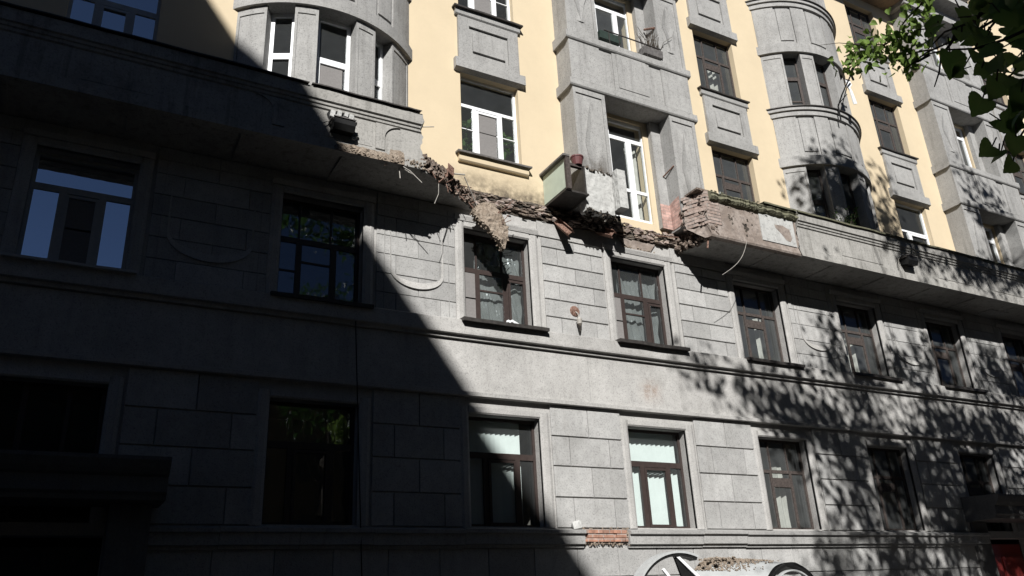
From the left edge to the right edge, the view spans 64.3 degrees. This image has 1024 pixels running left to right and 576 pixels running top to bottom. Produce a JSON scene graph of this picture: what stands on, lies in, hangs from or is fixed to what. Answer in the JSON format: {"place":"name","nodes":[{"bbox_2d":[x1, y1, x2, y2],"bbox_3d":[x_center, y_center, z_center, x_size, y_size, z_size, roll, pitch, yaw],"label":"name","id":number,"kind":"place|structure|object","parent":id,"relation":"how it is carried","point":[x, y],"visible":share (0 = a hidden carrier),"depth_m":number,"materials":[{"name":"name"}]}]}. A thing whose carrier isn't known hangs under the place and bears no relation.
{"place":"outdoors","nodes":[
{"label":"outdoors","id":0,"kind":"place"},
{"bbox_2d":[824,0,1023,173],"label":"linden tree","id":1,"kind":"object","parent":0,"point":[967,30],"visible":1,"depth_m":2.43,"materials":[{"name":"green plant"}]},
{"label":"ground","id":2,"kind":"structure","parent":0,"visible":0},
{"bbox_2d":[0,0,1023,575],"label":"apartment building","id":3,"kind":"structure","parent":2,"relation":"on","point":[204,228],"depth_m":16.29,"materials":[{"name":"grey stone"}]},
{"bbox_2d":[0,380,107,522],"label":"window","id":4,"kind":"structure","parent":3,"relation":"in","point":[26,385],"depth_m":11.64,"materials":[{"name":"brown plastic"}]},
{"bbox_2d":[0,151,138,274],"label":"window","id":5,"kind":"structure","parent":3,"relation":"in","point":[78,213],"depth_m":12.88,"materials":[{"name":"blue glass"}]},
{"bbox_2d":[66,0,161,40],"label":"window","id":6,"kind":"structure","parent":3,"relation":"in","point":[140,18],"depth_m":14.37,"materials":[{"name":"blue glass"}]},
{"bbox_2d":[268,14,294,76],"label":"window","id":7,"kind":"structure","parent":3,"relation":"in","point":[272,56],"depth_m":15.25,"materials":[{"name":"white plastic"}]},
{"bbox_2d":[262,401,354,524],"bbox_3d":[-3.301,2.856,13.230,1.490,1.970,0.075,9,-25,-27],"label":"window","id":8,"kind":"structure","parent":3,"relation":"in","point":[293,448],"depth_m":13.21,"materials":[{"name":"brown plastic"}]},
{"bbox_2d":[270,198,373,308],"bbox_3d":[-3.368,-0.633,14.443,1.780,2.074,0.530,9,-25,-27],"label":"window","id":9,"kind":"structure","parent":3,"relation":"in","point":[333,248],"depth_m":14.60,"materials":[{"name":"brown wood"}]},
{"bbox_2d":[315,17,350,90],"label":"window","id":10,"kind":"structure","parent":3,"relation":"in","point":[329,76],"depth_m":15.42,"materials":[{"name":"white plastic"}]},
{"bbox_2d":[320,115,356,137],"bbox_3d":[-2.997,-2.758,14.087,0.597,0.411,0.262,9,-25,-27],"label":"floodlight","id":11,"kind":"object","parent":3,"relation":"attached to","point":[341,125],"visible":1,"depth_m":14.06,"materials":[{"name":"black paint"}]},
{"bbox_2d":[375,41,382,99],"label":"window","id":12,"kind":"structure","parent":3,"relation":"in","point":[378,83],"depth_m":16.27,"materials":[{"name":"white plastic"}]},
{"bbox_2d":[461,119,471,149],"bbox_3d":[-1.025,-3.184,17.339,0.548,1.049,0.308,9,-25,-27],"label":"potted plant","id":13,"kind":"object","parent":3,"relation":"on","point":[466,125],"visible":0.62,"depth_m":17.40,"materials":[{"name":"green plant"}]},
{"bbox_2d":[452,0,522,29],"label":"window","id":14,"kind":"structure","parent":3,"relation":"in","point":[482,7],"depth_m":18.78,"materials":[{"name":"white plastic"}]},
{"bbox_2d":[470,201,510,251],"bbox_3d":[-0.441,-1.226,15.887,0.877,1.066,0.329,9,-25,-27],"label":"mortar wedge","id":15,"kind":"object","parent":3,"relation":"hanging from","point":[488,218],"visible":1,"depth_m":15.84,"materials":[{"name":"concrete"}]},
{"bbox_2d":[455,77,531,169],"bbox_3d":[-0.460,-3.582,17.505,1.740,2.102,0.360,9,-25,-27],"label":"window","id":16,"kind":"structure","parent":3,"relation":"in","point":[485,141],"depth_m":17.54,"materials":[{"name":"white plastic"}]},
{"bbox_2d":[469,420,523,523],"bbox_3d":[-0.271,3.354,14.987,1.400,1.930,0.066,9,-25,-27],"label":"vertical blind","id":17,"kind":"object","parent":3,"relation":"attached to","point":[491,437],"visible":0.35,"depth_m":14.96,"materials":[{"name":"white fabric"}]},
{"bbox_2d":[469,416,539,526],"bbox_3d":[-0.202,3.361,14.854,1.490,1.970,0.075,9,-25,-27],"label":"window","id":18,"kind":"structure","parent":3,"relation":"in","point":[487,458],"depth_m":14.85,"materials":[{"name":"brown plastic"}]},
{"bbox_2d":[496,128,513,159],"bbox_3d":[-0.195,-3.037,17.796,0.603,1.044,0.334,13,-27,-34],"label":"potted plant","id":19,"kind":"object","parent":3,"relation":"on","point":[508,145],"visible":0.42,"depth_m":17.84,"materials":[{"name":"green plant"}]},
{"bbox_2d":[460,233,549,331],"bbox_3d":[-0.257,-0.138,16.047,1.840,2.073,0.580,9,-25,-27],"label":"window","id":20,"kind":"structure","parent":3,"relation":"in","point":[472,280],"depth_m":16.15,"materials":[{"name":"brown wood"}]},
{"bbox_2d":[539,153,588,211],"bbox_3d":[1.123,-2.208,17.214,0.650,0.805,0.970,9,-25,-27],"label":"storage cabinet","id":21,"kind":"object","parent":3,"relation":"on","point":[565,189],"visible":1,"depth_m":17.09,"materials":[{"name":"green metal"}]},
{"bbox_2d":[570,154,583,164],"bbox_3d":[1.379,-2.677,17.231,0.290,0.202,0.286,9,-25,-27],"label":"flower pot","id":22,"kind":"object","parent":21,"relation":"on","point":[576,159],"visible":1,"depth_m":17.14,"materials":[{"name":"red plastic"}]},
{"bbox_2d":[570,306,581,331],"bbox_3d":[1.329,0.617,16.562,0.240,0.590,0.156,9,-25,-27],"label":"wall lamp","id":23,"kind":"object","parent":3,"relation":"attached to","point":[574,311],"visible":1,"depth_m":16.62,"materials":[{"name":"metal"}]},
{"bbox_2d":[571,520,581,529],"bbox_3d":[1.184,4.336,14.846,0.222,0.209,0.143,9,-25,-27],"label":"fallen stone","id":24,"kind":"object","parent":3,"relation":"on","point":[576,525],"visible":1,"depth_m":14.80,"materials":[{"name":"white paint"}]},
{"bbox_2d":[597,30,620,46],"bbox_3d":[2.316,-6.008,19.616,0.624,0.236,0.220,9,-25,-27],"label":"flower box","id":25,"kind":"object","parent":3,"relation":"attached to","point":[604,36],"visible":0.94,"depth_m":19.52,"materials":[{"name":"green plastic"}]},
{"bbox_2d":[594,0,629,49],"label":"window","id":26,"kind":"structure","parent":3,"relation":"in","point":[614,15],"depth_m":20.86,"materials":[{"name":"white plastic"}]},
{"bbox_2d":[607,118,651,223],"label":"window","id":27,"kind":"structure","parent":3,"relation":"in","point":[627,143],"depth_m":19.18,"materials":[{"name":"white plastic"}]},
{"bbox_2d":[624,150,643,219],"bbox_3d":[2.912,-2.378,19.393,0.403,2.100,0.086,9,-25,-27],"label":"curtain","id":28,"kind":"object","parent":3,"relation":"hanging from","point":[637,184],"visible":0.46,"depth_m":19.45,"materials":[{"name":"fabric"}]},
{"bbox_2d":[611,261,690,351],"bbox_3d":[2.842,0.367,17.671,1.840,2.073,0.580,9,-25,-27],"label":"window","id":29,"kind":"structure","parent":3,"relation":"in","point":[619,298],"depth_m":17.84,"materials":[{"name":"brown wood"}]},
{"bbox_2d":[637,28,671,60],"bbox_3d":[3.592,-6.085,20.328,1.045,0.874,0.334,9,-25,-27],"label":"flower box","id":30,"kind":"object","parent":3,"relation":"attached to","point":[653,53],"visible":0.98,"depth_m":20.13,"materials":[{"name":"grey metal"}]},
{"bbox_2d":[628,432,682,525],"bbox_3d":[2.829,3.859,16.611,1.400,1.930,0.063,9,-25,-27],"label":"curtain","id":31,"kind":"object","parent":3,"relation":"attached to","point":[651,447],"visible":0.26,"depth_m":16.66,"materials":[{"name":"white fabric"}]},
{"bbox_2d":[628,429,690,527],"bbox_3d":[2.897,3.866,16.477,1.490,1.970,0.075,9,-25,-27],"label":"window","id":32,"kind":"structure","parent":3,"relation":"in","point":[643,466],"depth_m":16.48,"materials":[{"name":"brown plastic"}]},
{"bbox_2d":[707,70,718,90],"bbox_3d":[5.594,-5.543,22.505,0.363,1.150,0.081,9,-25,-27],"label":"curtain","id":33,"kind":"object","parent":3,"relation":"hanging from","point":[712,77],"visible":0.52,"depth_m":22.59,"materials":[{"name":"fabric"}]},
{"bbox_2d":[693,34,749,103],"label":"window","id":34,"kind":"structure","parent":3,"relation":"in","point":[705,66],"depth_m":22.38,"materials":[{"name":"brown wood"}]},
{"bbox_2d":[712,150,754,201],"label":"window","id":35,"kind":"structure","parent":3,"relation":"in","point":[726,186],"depth_m":21.08,"materials":[{"name":"brown wood"}]},
{"bbox_2d":[752,319,766,358],"bbox_3d":[6.034,1.345,19.698,0.313,1.250,0.083,9,-25,-27],"label":"curtain","id":36,"kind":"object","parent":3,"relation":"hanging from","point":[760,343],"visible":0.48,"depth_m":19.70,"materials":[{"name":"fabric"}]},
{"bbox_2d":[733,285,805,367],"bbox_3d":[5.936,0.880,19.312,1.780,2.074,0.540,9,-25,-27],"label":"window","id":37,"kind":"structure","parent":3,"relation":"in","point":[752,324],"depth_m":19.56,"materials":[{"name":"brown wood"}]},
{"bbox_2d":[771,467,790,527],"bbox_3d":[6.036,4.703,18.258,0.292,1.350,0.078,9,-25,-27],"label":"curtain","id":38,"kind":"object","parent":3,"relation":"hanging from","point":[781,498],"visible":0.77,"depth_m":18.21,"materials":[{"name":"fabric"}]},
{"bbox_2d":[758,439,813,528],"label":"window","id":39,"kind":"structure","parent":3,"relation":"in","point":[774,482],"depth_m":18.18,"materials":[{"name":"brown wood"}]},
{"bbox_2d":[783,58,804,103],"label":"window","id":40,"kind":"structure","parent":3,"relation":"in","point":[790,79],"depth_m":23.19,"materials":[{"name":"brown wood"}]},
{"bbox_2d":[807,170,829,217],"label":"window","id":41,"kind":"structure","parent":3,"relation":"in","point":[816,202],"depth_m":21.76,"materials":[{"name":"brown wood"}]},
{"bbox_2d":[815,63,832,106],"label":"window","id":42,"kind":"structure","parent":3,"relation":"in","point":[824,84],"depth_m":23.57,"materials":[{"name":"brown wood"}]},
{"bbox_2d":[829,206,859,224],"bbox_3d":[8.704,-1.753,21.216,0.798,0.937,0.426,9,-25,-27],"label":"wild shrub","id":43,"kind":"object","parent":3,"relation":"on","point":[851,217],"visible":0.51,"depth_m":21.25,"materials":[{"name":"green plant"}]},
{"bbox_2d":[837,68,856,119],"bbox_3d":[9.345,-5.357,22.663,0.666,1.429,0.486,-12,-24,21],"label":"lamp bracket","id":44,"kind":"object","parent":3,"relation":"attached to","point":[848,83],"visible":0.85,"depth_m":22.70,"materials":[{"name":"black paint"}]},
{"bbox_2d":[840,174,860,225],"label":"window","id":45,"kind":"structure","parent":3,"relation":"in","point":[851,206],"depth_m":22.20,"materials":[{"name":"brown wood"}]},
{"bbox_2d":[844,339,859,372],"bbox_3d":[8.872,1.865,21.197,0.249,1.150,0.072,8,-25,-25],"label":"curtain","id":46,"kind":"object","parent":3,"relation":"hanging from","point":[854,358],"visible":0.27,"depth_m":21.24,"materials":[{"name":"fabric"}]},
{"bbox_2d":[844,5,888,58],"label":"window","id":47,"kind":"structure","parent":3,"relation":"in","point":[854,30],"depth_m":27.11,"materials":[{"name":"brown wood"}]},
{"bbox_2d":[837,305,903,381],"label":"window","id":48,"kind":"structure","parent":3,"relation":"in","point":[849,340],"depth_m":21.18,"materials":[{"name":"brown wood"}]},
{"bbox_2d":[867,448,916,529],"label":"window","id":49,"kind":"structure","parent":3,"relation":"in","point":[881,487],"depth_m":19.80,"materials":[{"name":"brown wood"}]},
{"bbox_2d":[868,99,918,159],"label":"window","id":50,"kind":"structure","parent":3,"relation":"in","point":[879,127],"depth_m":25.63,"materials":[{"name":"brown wood"}]},
{"bbox_2d":[898,254,918,269],"bbox_3d":[10.239,-0.648,21.041,0.597,0.411,0.262,9,-25,-27],"label":"floodlight","id":51,"kind":"object","parent":3,"relation":"attached to","point":[907,260],"visible":1,"depth_m":21.01,"materials":[{"name":"black paint"}]},
{"bbox_2d":[895,202,929,244],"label":"window","id":52,"kind":"structure","parent":3,"relation":"in","point":[909,234],"depth_m":24.40,"materials":[{"name":"white plastic"}]},
{"bbox_2d":[930,41,942,68],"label":"window","id":53,"kind":"structure","parent":3,"relation":"in","point":[934,46],"depth_m":28.89,"materials":[{"name":"white plastic"}]},
{"bbox_2d":[925,322,987,392],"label":"window","id":54,"kind":"structure","parent":3,"relation":"in","point":[937,355],"depth_m":22.83,"materials":[{"name":"brown wood"}]},
{"bbox_2d":[954,127,971,166],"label":"window","id":55,"kind":"structure","parent":3,"relation":"in","point":[960,138],"depth_m":27.45,"materials":[{"name":"white plastic"}]},
{"bbox_2d":[959,455,1004,530],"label":"window","id":56,"kind":"structure","parent":3,"relation":"in","point":[972,491],"depth_m":21.53,"materials":[{"name":"brown wood"}]},
{"bbox_2d":[984,227,1000,262],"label":"window","id":57,"kind":"structure","parent":3,"relation":"in","point":[991,241],"depth_m":26.04,"materials":[{"name":"white plastic"}]},
{"bbox_2d":[982,73,1007,106],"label":"window","id":58,"kind":"structure","parent":3,"relation":"in","point":[984,80],"depth_m":30.14,"materials":[{"name":"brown wood"}]},
{"bbox_2d":[1002,337,1023,397],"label":"window","id":59,"kind":"structure","parent":3,"relation":"in","point":[1019,368],"depth_m":24.51,"materials":[{"name":"brown wood"}]},
{"bbox_2d":[1006,150,1023,194],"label":"window","id":60,"kind":"structure","parent":3,"relation":"in","point":[1019,175],"depth_m":28.97,"materials":[{"name":"brown wood"}]},
{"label":"pavement","id":61,"kind":"structure","parent":0,"visible":0},
{"bbox_2d":[634,551,812,575],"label":"graffiti","id":62,"kind":"object","parent":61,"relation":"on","point":[684,568],"visible":0.94,"depth_m":15.57,"materials":[{"name":"paint"}]},
{"bbox_2d":[695,556,778,571],"bbox_3d":[4.380,5.372,15.860,1.722,0.313,0.588,0,-22,-7],"label":"rubble heap","id":63,"kind":"object","parent":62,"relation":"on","point":[706,563],"visible":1,"depth_m":15.79,"materials":[{"name":"grey stone"}]}
]}

